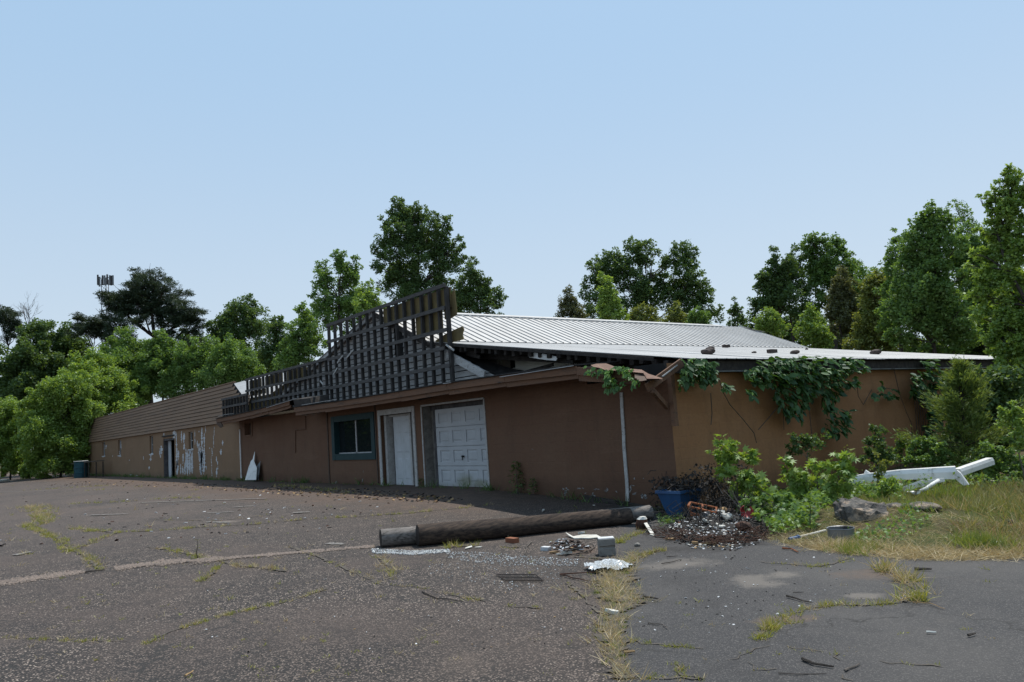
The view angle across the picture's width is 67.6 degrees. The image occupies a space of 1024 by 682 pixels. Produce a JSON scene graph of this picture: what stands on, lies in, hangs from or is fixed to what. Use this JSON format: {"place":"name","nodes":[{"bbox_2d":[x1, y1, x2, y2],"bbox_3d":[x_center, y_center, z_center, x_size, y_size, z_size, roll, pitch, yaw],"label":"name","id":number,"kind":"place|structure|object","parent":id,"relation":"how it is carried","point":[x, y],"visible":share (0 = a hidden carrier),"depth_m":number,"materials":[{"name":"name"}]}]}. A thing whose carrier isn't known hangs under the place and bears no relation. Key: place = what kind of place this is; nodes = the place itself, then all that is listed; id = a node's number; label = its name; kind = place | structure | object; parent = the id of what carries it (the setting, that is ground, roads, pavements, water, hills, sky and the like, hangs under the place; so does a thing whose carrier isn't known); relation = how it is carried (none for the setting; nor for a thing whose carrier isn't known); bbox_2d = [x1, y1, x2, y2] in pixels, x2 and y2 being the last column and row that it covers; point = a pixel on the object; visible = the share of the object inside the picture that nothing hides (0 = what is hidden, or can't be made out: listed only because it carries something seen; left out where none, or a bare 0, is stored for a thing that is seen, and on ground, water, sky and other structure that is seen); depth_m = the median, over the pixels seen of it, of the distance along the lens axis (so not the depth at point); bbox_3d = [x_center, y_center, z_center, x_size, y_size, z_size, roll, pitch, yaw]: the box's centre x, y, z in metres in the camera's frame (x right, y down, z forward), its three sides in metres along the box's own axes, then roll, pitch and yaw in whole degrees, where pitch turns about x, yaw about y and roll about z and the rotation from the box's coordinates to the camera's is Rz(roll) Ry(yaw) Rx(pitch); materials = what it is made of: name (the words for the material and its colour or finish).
{"place":"outdoors","nodes":[
{"label":"outdoors","id":0,"kind":"place"},
{"bbox_2d":[0,473,1023,681],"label":"parking lot","id":1,"kind":"structure","parent":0,"point":[868,636],"depth_m":7.46,"materials":[{"name":"grey asphalt"}]},
{"bbox_2d":[0,569,85,585],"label":"pebble strip","id":2,"kind":"object","parent":1,"relation":"on","point":[27,578],"visible":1,"depth_m":10.02,"materials":[{"name":"beige gravel"}]},
{"bbox_2d":[113,555,231,570],"bbox_3d":[-4.748,3.105,10.711,1.577,0.070,0.637,-2,-7,-15],"label":"pebble strip","id":3,"kind":"object","parent":1,"relation":"on","point":[169,561],"visible":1,"depth_m":10.69,"materials":[{"name":"beige gravel"}]},
{"bbox_2d":[229,545,373,559],"bbox_3d":[-3.041,3.069,11.124,2.045,0.074,0.345,-2,-7,-15],"label":"pebble strip","id":4,"kind":"object","parent":1,"relation":"on","point":[271,554],"visible":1,"depth_m":11.06,"materials":[{"name":"beige gravel"}]},
{"bbox_2d":[90,471,663,510],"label":"wall foot weeds","id":5,"kind":"object","parent":1,"relation":"on","point":[306,481],"depth_m":25.99,"materials":[{"name":"green plant"}]},
{"bbox_2d":[371,548,449,554],"bbox_3d":[-1.478,2.966,10.761,1.297,0.062,0.436,-6,-7,16],"label":"broken glass","id":6,"kind":"object","parent":1,"relation":"on","point":[418,552],"visible":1,"depth_m":10.74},
{"bbox_2d":[2,483,940,681],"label":"crack grass","id":7,"kind":"structure","parent":1,"relation":"on","point":[923,597],"depth_m":7.70,"materials":[{"name":"green plant"}]},
{"bbox_2d":[8,485,942,679],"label":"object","id":8,"kind":"structure","parent":1,"relation":"on","point":[388,565],"depth_m":8.35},
{"bbox_2d":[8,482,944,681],"bbox_3d":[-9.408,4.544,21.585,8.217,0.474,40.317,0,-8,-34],"label":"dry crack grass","id":9,"kind":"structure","parent":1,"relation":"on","point":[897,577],"depth_m":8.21,"materials":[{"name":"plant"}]},
{"bbox_2d":[0,485,995,677],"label":"lot weeds","id":10,"kind":"object","parent":1,"relation":"on","point":[396,608],"visible":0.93,"depth_m":6.98,"materials":[{"name":"plant"}]},
{"bbox_2d":[7,489,994,681],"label":"dry lot weeds","id":11,"kind":"object","parent":1,"relation":"on","point":[313,636],"visible":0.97,"depth_m":7.26,"materials":[{"name":"plant"}]},
{"bbox_2d":[446,551,577,565],"bbox_3d":[-0.109,2.794,9.819,2.359,0.038,0.612,-9,-8,39],"label":"broken glass","id":12,"kind":"object","parent":1,"relation":"on","point":[508,557],"visible":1,"depth_m":9.73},
{"bbox_2d":[379,505,653,546],"bbox_3d":[0.176,2.876,11.984,4.474,0.310,0.258,-2,-7,-18],"label":"fallen pole","id":13,"kind":"object","parent":1,"relation":"on","point":[397,536],"visible":0.31,"depth_m":11.33,"materials":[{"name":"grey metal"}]},
{"bbox_2d":[597,536,615,555],"bbox_3d":[1.197,2.599,9.692,0.205,0.212,0.190,-4,-6,0],"label":"concrete block","id":14,"kind":"object","parent":1,"relation":"on","point":[606,545],"depth_m":9.60,"materials":[{"name":"grey concrete"}]},
{"bbox_2d":[592,552,646,677],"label":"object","id":15,"kind":"structure","parent":1,"relation":"on","point":[600,638],"depth_m":6.42,"materials":[{"name":"green plant"}]},
{"bbox_2d":[584,558,631,569],"bbox_3d":[1.095,2.559,8.739,0.522,0.050,0.603,-4,-6,0],"label":"crushed windscreen","id":16,"kind":"object","parent":15,"relation":"on","point":[599,564],"visible":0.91,"depth_m":8.75,"materials":[{"name":"white glass"}]},
{"bbox_2d":[551,545,670,681],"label":"dry seam grass","id":17,"kind":"structure","parent":15,"relation":"on","point":[608,590],"depth_m":6.77,"materials":[{"name":"plant"}]},
{"bbox_2d":[587,549,650,673],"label":"seam grass","id":18,"kind":"structure","parent":15,"relation":"on","point":[627,572],"depth_m":6.85,"materials":[{"name":"plant"}]},
{"bbox_2d":[648,459,781,530],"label":"dead leaves","id":19,"kind":"object","parent":1,"relation":"on","point":[707,482],"depth_m":12.37,"materials":[{"name":"brown plant"}]},
{"bbox_2d":[644,522,788,545],"bbox_3d":[2.656,2.589,10.301,1.968,0.142,1.267,-7,-7,26],"label":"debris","id":20,"kind":"object","parent":1,"relation":"on","point":[716,540],"visible":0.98,"depth_m":10.12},
{"bbox_2d":[822,537,875,556],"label":"grass tuft","id":21,"kind":"object","parent":1,"relation":"on","point":[848,549],"visible":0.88,"depth_m":8.64,"materials":[{"name":"plant"}]},
{"bbox_2d":[752,498,1022,560],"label":"dry grass","id":22,"kind":"structure","parent":1,"relation":"on","point":[825,537],"depth_m":9.29,"materials":[{"name":"plant"}]},
{"bbox_2d":[801,528,1023,561],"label":"dry grass","id":23,"kind":"structure","parent":1,"relation":"on","point":[939,557],"depth_m":8.18,"materials":[{"name":"beige plant"}]},
{"bbox_2d":[0,0,1023,413],"label":"sky","id":24,"kind":"structure","parent":0,"point":[227,147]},
{"bbox_2d":[654,446,1023,557],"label":"verge","id":25,"kind":"structure","parent":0,"point":[909,520],"depth_m":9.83,"materials":[{"name":"green plant"}]},
{"bbox_2d":[655,487,703,516],"bbox_3d":[2.845,2.724,12.887,0.630,0.447,0.540,1,-8,-38],"label":"rubbish bin","id":26,"kind":"object","parent":25,"relation":"on","point":[667,498],"visible":0.52,"depth_m":12.72,"materials":[{"name":"blue plastic"}]},
{"bbox_2d":[647,466,755,516],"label":"dead vines","id":27,"kind":"object","parent":25,"relation":"on","point":[712,499],"visible":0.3,"depth_m":12.77,"materials":[{"name":"brown plant"}]},
{"bbox_2d":[642,513,779,543],"bbox_3d":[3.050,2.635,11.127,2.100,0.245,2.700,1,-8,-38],"label":"burnt rubble","id":28,"kind":"object","parent":25,"relation":"on","point":[728,523],"visible":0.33,"depth_m":10.69,"materials":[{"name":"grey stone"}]},
{"bbox_2d":[705,434,778,507],"bbox_3d":[3.623,2.215,12.215,1.061,1.508,0.682,-8,-8,35],"label":"sweetgum sapling","id":29,"kind":"object","parent":25,"relation":"on","point":[726,457],"visible":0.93,"depth_m":12.19,"materials":[{"name":"green plant"}]},
{"bbox_2d":[738,490,802,518],"bbox_3d":[3.887,2.534,11.354,0.998,0.649,0.503,-7,-7,22],"label":"ground bramble","id":30,"kind":"object","parent":25,"relation":"on","point":[765,498],"visible":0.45,"depth_m":11.36,"materials":[{"name":"green plant"}]},
{"bbox_2d":[763,507,817,535],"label":"weeds","id":31,"kind":"object","parent":25,"relation":"on","point":[798,523],"visible":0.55,"depth_m":10.27,"materials":[{"name":"plant"}]},
{"bbox_2d":[784,430,831,481],"bbox_3d":[5.591,2.372,14.315,0.853,1.394,0.432,-9,-8,38],"label":"shrub","id":32,"kind":"object","parent":25,"relation":"on","point":[806,439],"visible":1,"depth_m":14.37,"materials":[{"name":"green plant"}]},
{"bbox_2d":[777,449,859,503],"bbox_3d":[5.007,2.351,12.507,0.894,1.115,1.318,1,-8,-38],"label":"sweetgum sapling","id":33,"kind":"object","parent":25,"relation":"on","point":[796,481],"visible":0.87,"depth_m":12.42,"materials":[{"name":"green plant"}]},
{"bbox_2d":[735,476,902,531],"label":"weeds","id":34,"kind":"object","parent":25,"relation":"on","point":[825,499],"visible":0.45,"depth_m":11.02,"materials":[{"name":"green plant"}]},
{"bbox_2d":[826,526,854,539],"bbox_3d":[4.103,2.405,9.527,0.332,0.160,0.332,1,-8,-38],"label":"steel ring","id":35,"kind":"object","parent":25,"relation":"on","point":[838,531],"visible":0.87,"depth_m":9.42,"materials":[{"name":"metal"}]},
{"bbox_2d":[832,497,888,521],"bbox_3d":[4.763,2.407,10.345,0.649,0.529,0.714,1,-8,-38],"label":"concrete lump","id":36,"kind":"object","parent":25,"relation":"on","point":[853,509],"visible":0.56,"depth_m":10.28,"materials":[{"name":"grey concrete"}]},
{"bbox_2d":[859,422,899,481],"bbox_3d":[7.412,2.346,15.377,0.779,1.437,0.685,-10,-9,41],"label":"shrub","id":37,"kind":"object","parent":25,"relation":"on","point":[879,443],"visible":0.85,"depth_m":15.35,"materials":[{"name":"green plant"}]},
{"bbox_2d":[864,450,894,486],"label":"privet bush","id":38,"kind":"object","parent":25,"relation":"on","point":[884,467],"visible":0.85,"depth_m":12.66,"materials":[{"name":"plant"}]},
{"bbox_2d":[868,476,905,501],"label":"privet bush","id":39,"kind":"object","parent":25,"relation":"on","point":[886,491],"visible":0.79,"depth_m":11.45,"materials":[{"name":"green plant"}]},
{"bbox_2d":[848,501,931,541],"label":"weeds","id":40,"kind":"object","parent":25,"relation":"on","point":[893,524],"visible":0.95,"depth_m":9.52,"materials":[{"name":"green plant"}]},
{"bbox_2d":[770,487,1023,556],"bbox_3d":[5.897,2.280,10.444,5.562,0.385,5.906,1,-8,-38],"label":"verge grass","id":41,"kind":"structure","parent":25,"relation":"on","point":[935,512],"depth_m":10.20,"materials":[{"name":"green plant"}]},
{"bbox_2d":[851,458,994,489],"bbox_3d":[7.299,2.319,13.143,2.605,0.410,1.062,-4,-6,-1],"label":"fallen gutter","id":42,"kind":"object","parent":25,"relation":"on","point":[942,474],"visible":0.8,"depth_m":13.08,"materials":[{"name":"white metal"}]},
{"bbox_2d":[901,435,957,467],"bbox_3d":[8.323,2.422,15.209,0.793,1.123,0.938,1,-8,-38],"label":"privet bush","id":43,"kind":"object","parent":25,"relation":"on","point":[926,457],"visible":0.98,"depth_m":15.23,"materials":[{"name":"green plant"}]},
{"bbox_2d":[846,465,1022,497],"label":"weeds","id":44,"kind":"object","parent":25,"relation":"on","point":[968,476],"visible":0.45,"depth_m":13.07,"materials":[{"name":"green plant"}]},
{"bbox_2d":[910,483,967,500],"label":"grass tuft","id":45,"kind":"object","parent":25,"relation":"on","point":[939,492],"visible":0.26,"depth_m":11.90,"materials":[{"name":"plant"}]},
{"bbox_2d":[890,354,1023,473],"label":"cedar tree","id":46,"kind":"object","parent":25,"relation":"on","point":[961,375],"visible":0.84,"depth_m":15.41,"materials":[{"name":"green plant"}]},
{"bbox_2d":[940,527,1023,551],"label":"grass tuft","id":47,"kind":"object","parent":25,"relation":"on","point":[983,539],"visible":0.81,"depth_m":8.23,"materials":[{"name":"green plant"}]},
{"bbox_2d":[942,363,1023,459],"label":"hackberry tree","id":48,"kind":"object","parent":25,"relation":"on","point":[1004,386],"visible":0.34,"depth_m":17.07,"materials":[{"name":"green plant"}]},
{"bbox_2d":[961,162,1023,380],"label":"elm tree","id":49,"kind":"object","parent":25,"relation":"on","point":[1007,320],"visible":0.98,"depth_m":19.37,"materials":[{"name":"green plant"}]},
{"bbox_2d":[969,439,1023,483],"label":"dogwood bush","id":50,"kind":"object","parent":25,"relation":"on","point":[1003,454],"visible":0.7,"depth_m":13.73,"materials":[{"name":"green plant"}]},
{"bbox_2d":[993,400,1023,477],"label":"dogwood bush","id":51,"kind":"object","parent":25,"relation":"on","point":[1012,417],"visible":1,"depth_m":12.88,"materials":[{"name":"green plant"}]},
{"bbox_2d":[862,477,1023,556],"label":"dry verge grass","id":52,"kind":"structure","parent":0,"point":[993,532],"depth_m":9.71,"materials":[{"name":"plant"}]},
{"bbox_3d":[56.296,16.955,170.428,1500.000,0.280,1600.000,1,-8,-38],"label":"ground","id":53,"kind":"structure","parent":0,"visible":0},
{"bbox_2d":[0,304,23,475],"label":"pine tree","id":54,"kind":"object","parent":53,"relation":"on","point":[8,315],"visible":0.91,"depth_m":80.13,"materials":[{"name":"green plant"}]},
{"bbox_2d":[0,395,30,479],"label":"shrub","id":55,"kind":"object","parent":53,"relation":"on","point":[10,461],"visible":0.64,"depth_m":59.20,"materials":[{"name":"green plant"}]},
{"bbox_2d":[0,317,66,413],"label":"oak tree","id":56,"kind":"object","parent":53,"relation":"on","point":[22,367],"visible":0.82,"depth_m":71.82,"materials":[{"name":"green plant"}]},
{"bbox_2d":[9,366,106,478],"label":"maple tree","id":57,"kind":"object","parent":53,"relation":"on","point":[57,420],"visible":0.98,"depth_m":56.32,"materials":[{"name":"green plant"}]},
{"bbox_2d":[28,319,97,472],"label":"oak tree","id":58,"kind":"object","parent":53,"relation":"on","point":[67,342],"visible":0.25,"depth_m":75.89,"materials":[{"name":"green plant"}]},
{"bbox_2d":[63,311,120,351],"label":"pine tree","id":59,"kind":"object","parent":53,"relation":"on","point":[91,327],"visible":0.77,"depth_m":73.92,"materials":[{"name":"green plant"}]},
{"bbox_2d":[56,346,149,417],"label":"willow tree","id":60,"kind":"object","parent":53,"relation":"on","point":[114,386],"visible":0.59,"depth_m":61.54,"materials":[{"name":"green plant"}]},
{"bbox_2d":[98,325,157,403],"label":"willow tree","id":61,"kind":"object","parent":53,"relation":"on","point":[124,352],"visible":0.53,"depth_m":65.76,"materials":[{"name":"green plant"}]},
{"bbox_2d":[93,266,209,403],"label":"pine tree","id":62,"kind":"object","parent":53,"relation":"on","point":[140,301],"visible":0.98,"depth_m":72.82,"materials":[{"name":"green plant"}]},
{"bbox_2d":[133,328,196,399],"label":"willow tree","id":63,"kind":"object","parent":53,"relation":"on","point":[158,357],"visible":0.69,"depth_m":65.11,"materials":[{"name":"green plant"}]},
{"bbox_2d":[155,334,213,397],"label":"willow tree","id":64,"kind":"object","parent":53,"relation":"on","point":[192,359],"visible":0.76,"depth_m":63.96,"materials":[{"name":"green plant"}]},
{"bbox_2d":[87,364,311,479],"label":"wing building","id":65,"kind":"structure","parent":53,"relation":"on","point":[182,435],"depth_m":40.06,"materials":[{"name":"paint"}]},
{"bbox_2d":[197,332,265,386],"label":"willow tree","id":66,"kind":"object","parent":53,"relation":"on","point":[229,363],"visible":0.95,"depth_m":62.88,"materials":[{"name":"green plant"}]},
{"bbox_2d":[205,293,270,352],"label":"poplar tree","id":67,"kind":"object","parent":53,"relation":"on","point":[246,324],"visible":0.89,"depth_m":78.77,"materials":[{"name":"green plant"}]},
{"bbox_2d":[255,315,287,370],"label":"poplar tree","id":68,"kind":"object","parent":53,"relation":"on","point":[277,334],"visible":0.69,"depth_m":76.47,"materials":[{"name":"green plant"}]},
{"bbox_2d":[270,300,327,369],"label":"sweetgum tree","id":69,"kind":"object","parent":53,"relation":"on","point":[295,352],"visible":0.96,"depth_m":57.87,"materials":[{"name":"green plant"}]},
{"bbox_2d":[306,248,367,335],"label":"sweetgum tree","id":70,"kind":"object","parent":53,"relation":"on","point":[341,303],"visible":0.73,"depth_m":54.23,"materials":[{"name":"green plant"}]},
{"bbox_2d":[350,278,386,318],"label":"sapling tree","id":71,"kind":"object","parent":53,"relation":"on","point":[366,298],"visible":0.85,"depth_m":49.43,"materials":[{"name":"green plant"}]},
{"bbox_2d":[369,196,469,305],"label":"sweetgum tree","id":72,"kind":"object","parent":53,"relation":"on","point":[414,243],"visible":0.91,"depth_m":58.36,"materials":[{"name":"green plant"}]},
{"bbox_2d":[443,255,508,314],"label":"sweetgum tree","id":73,"kind":"object","parent":53,"relation":"on","point":[466,299],"visible":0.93,"depth_m":56.36,"materials":[{"name":"green plant"}]},
{"bbox_2d":[553,284,589,318],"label":"cherry tree","id":74,"kind":"object","parent":53,"relation":"on","point":[568,307],"visible":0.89,"depth_m":46.19,"materials":[{"name":"green plant"}]},
{"bbox_2d":[595,271,630,320],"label":"box elder tree","id":75,"kind":"object","parent":53,"relation":"on","point":[609,300],"visible":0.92,"depth_m":43.83,"materials":[{"name":"green plant"}]},
{"bbox_2d":[216,310,1019,508],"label":"shop building","id":76,"kind":"structure","parent":53,"relation":"on","point":[536,403],"depth_m":18.42,"materials":[{"name":"brown paint"}]},
{"bbox_2d":[221,283,463,416],"bbox_3d":[-6.860,0.855,26.259,0.592,2.600,17.588,1,-8,-39],"label":"false front","id":77,"kind":"object","parent":76,"relation":"on","point":[425,312],"visible":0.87,"depth_m":22.81,"materials":[{"name":"grey wood"}]},
{"bbox_2d":[331,412,375,459],"bbox_3d":[-4.837,2.962,23.606,0.245,1.390,2.900,1,-8,-38],"label":"window","id":78,"kind":"structure","parent":76,"relation":"in","point":[353,435],"depth_m":23.67,"materials":[{"name":"black glass"}]},
{"bbox_2d":[393,415,411,484],"bbox_3d":[-3.071,3.121,21.672,0.062,1.980,0.960,1,-8,-38],"label":"entry door","id":79,"kind":"structure","parent":76,"relation":"in","point":[401,436],"depth_m":21.68,"materials":[{"name":"white paint"}]},
{"bbox_2d":[435,405,487,487],"bbox_3d":[-1.189,2.751,19.185,0.120,2.200,2.560,1,-8,-38],"label":"garage door","id":80,"kind":"structure","parent":76,"relation":"in","point":[460,431],"depth_m":19.29,"materials":[{"name":"white paint"}]},
{"bbox_2d":[583,366,639,394],"bbox_3d":[1.728,0.672,13.638,0.276,0.602,1.397,1,-8,-38],"label":"creeper vine","id":81,"kind":"object","parent":76,"relation":"attached to","point":[608,379],"visible":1,"depth_m":13.54,"materials":[{"name":"green plant"}]},
{"bbox_2d":[677,358,721,423],"bbox_3d":[3.456,0.905,13.748,1.448,1.217,0.462,1,-8,-38],"label":"creeper vine","id":82,"kind":"object","parent":76,"relation":"attached to","point":[685,380],"visible":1,"depth_m":13.66,"materials":[{"name":"green plant"}]},
{"bbox_2d":[721,355,871,442],"bbox_3d":[6.142,1.214,15.745,6.051,1.857,0.541,1,-8,-38],"label":"creeper vine","id":83,"kind":"object","parent":76,"relation":"attached to","point":[800,380],"visible":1,"depth_m":15.76,"materials":[{"name":"green plant"}]},
{"bbox_2d":[894,359,947,439],"bbox_3d":[10.721,1.567,19.401,3.019,2.253,0.521,1,-8,-38],"label":"creeper vine","id":84,"kind":"object","parent":76,"relation":"attached to","point":[914,392],"visible":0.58,"depth_m":19.28,"materials":[{"name":"green plant"}]},
{"bbox_2d":[622,301,662,321],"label":"shrub","id":85,"kind":"object","parent":53,"relation":"on","point":[636,314],"visible":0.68,"depth_m":44.76,"materials":[{"name":"green plant"}]},
{"bbox_2d":[577,234,724,323],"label":"cottonwood tree","id":86,"kind":"object","parent":53,"relation":"on","point":[642,289],"visible":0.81,"depth_m":61.28,"materials":[{"name":"green plant"}]},
{"bbox_2d":[661,299,687,322],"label":"shrub","id":87,"kind":"object","parent":53,"relation":"on","point":[674,314],"visible":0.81,"depth_m":45.04,"materials":[{"name":"green plant"}]},
{"bbox_2d":[684,305,712,324],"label":"shrub","id":88,"kind":"object","parent":53,"relation":"on","point":[694,316],"visible":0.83,"depth_m":43.59,"materials":[{"name":"green plant"}]},
{"bbox_2d":[726,296,746,326],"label":"cherry tree","id":89,"kind":"object","parent":53,"relation":"on","point":[734,311],"visible":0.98,"depth_m":46.25,"materials":[{"name":"green plant"}]},
{"bbox_2d":[752,306,791,338],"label":"tree","id":90,"kind":"object","parent":53,"relation":"on","point":[771,321],"visible":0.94,"depth_m":40.68,"materials":[{"name":"green plant"}]},
{"bbox_2d":[746,245,812,337],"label":"sweetgum tree","id":91,"kind":"object","parent":53,"relation":"on","point":[770,282],"visible":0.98,"depth_m":47.45,"materials":[{"name":"green plant"}]},
{"bbox_2d":[756,242,814,342],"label":"sweetgum tree","id":92,"kind":"object","parent":53,"relation":"on","point":[802,258],"visible":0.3,"depth_m":48.18,"materials":[{"name":"green plant"}]},
{"bbox_2d":[792,302,836,348],"bbox_3d":[15.652,1.392,39.044,1.753,6.946,2.120,-9,-8,39],"label":"box elder tree","id":93,"kind":"object","parent":53,"relation":"on","point":[820,336],"visible":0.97,"depth_m":39.06,"materials":[{"name":"green plant"}]},
{"bbox_2d":[738,306,909,351],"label":"oak tree","id":94,"kind":"object","parent":53,"relation":"on","point":[786,321],"visible":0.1,"depth_m":52.40,"materials":[{"name":"green plant"}]},
{"bbox_2d":[799,231,862,348],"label":"sweetgum tree","id":95,"kind":"object","parent":53,"relation":"on","point":[821,266],"visible":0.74,"depth_m":48.33,"materials":[{"name":"green plant"}]},
{"bbox_2d":[823,264,861,345],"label":"oak tree","id":96,"kind":"object","parent":53,"relation":"on","point":[842,307],"visible":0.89,"depth_m":41.58,"materials":[{"name":"green plant"}]},
{"bbox_2d":[842,266,898,351],"bbox_3d":[17.645,0.434,37.232,3.090,8.164,2.056,-6,-7,14],"label":"mulberry tree","id":97,"kind":"object","parent":53,"relation":"on","point":[867,337],"visible":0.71,"depth_m":37.17,"materials":[{"name":"green plant"}]},
{"bbox_2d":[836,263,904,347],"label":"hackberry tree","id":98,"kind":"object","parent":53,"relation":"on","point":[862,272],"visible":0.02,"depth_m":43.99,"materials":[{"name":"green plant"}]},
{"bbox_2d":[872,227,908,351],"bbox_3d":[17.583,-0.515,34.892,2.091,9.534,2.012,1,-8,-38],"label":"hackberry tree","id":99,"kind":"object","parent":53,"relation":"on","point":[885,286],"visible":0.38,"depth_m":34.92,"materials":[{"name":"green plant"}]},
{"bbox_2d":[879,199,984,354],"bbox_3d":[17.760,-1.087,32.358,3.920,10.134,2.708,-5,-6,9],"label":"hackberry tree","id":100,"kind":"object","parent":53,"relation":"on","point":[931,307],"visible":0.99,"depth_m":32.22,"materials":[{"name":"green plant"}]},
{"bbox_2d":[881,280,1014,356],"bbox_3d":[22.536,0.467,37.902,7.406,7.601,4.085,-8,-8,32],"label":"oak tree","id":101,"kind":"object","parent":53,"relation":"on","point":[979,350],"visible":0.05,"depth_m":37.21,"materials":[{"name":"green plant"}]},
{"bbox_2d":[946,198,987,240],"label":"willow tree","id":102,"kind":"object","parent":53,"relation":"on","point":[962,217],"visible":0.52,"depth_m":45.18,"materials":[{"name":"green plant"}]},
{"bbox_2d":[947,219,1023,355],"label":"hackberry tree","id":103,"kind":"object","parent":53,"relation":"on","point":[975,243],"visible":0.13,"depth_m":35.99,"materials":[{"name":"green plant"}]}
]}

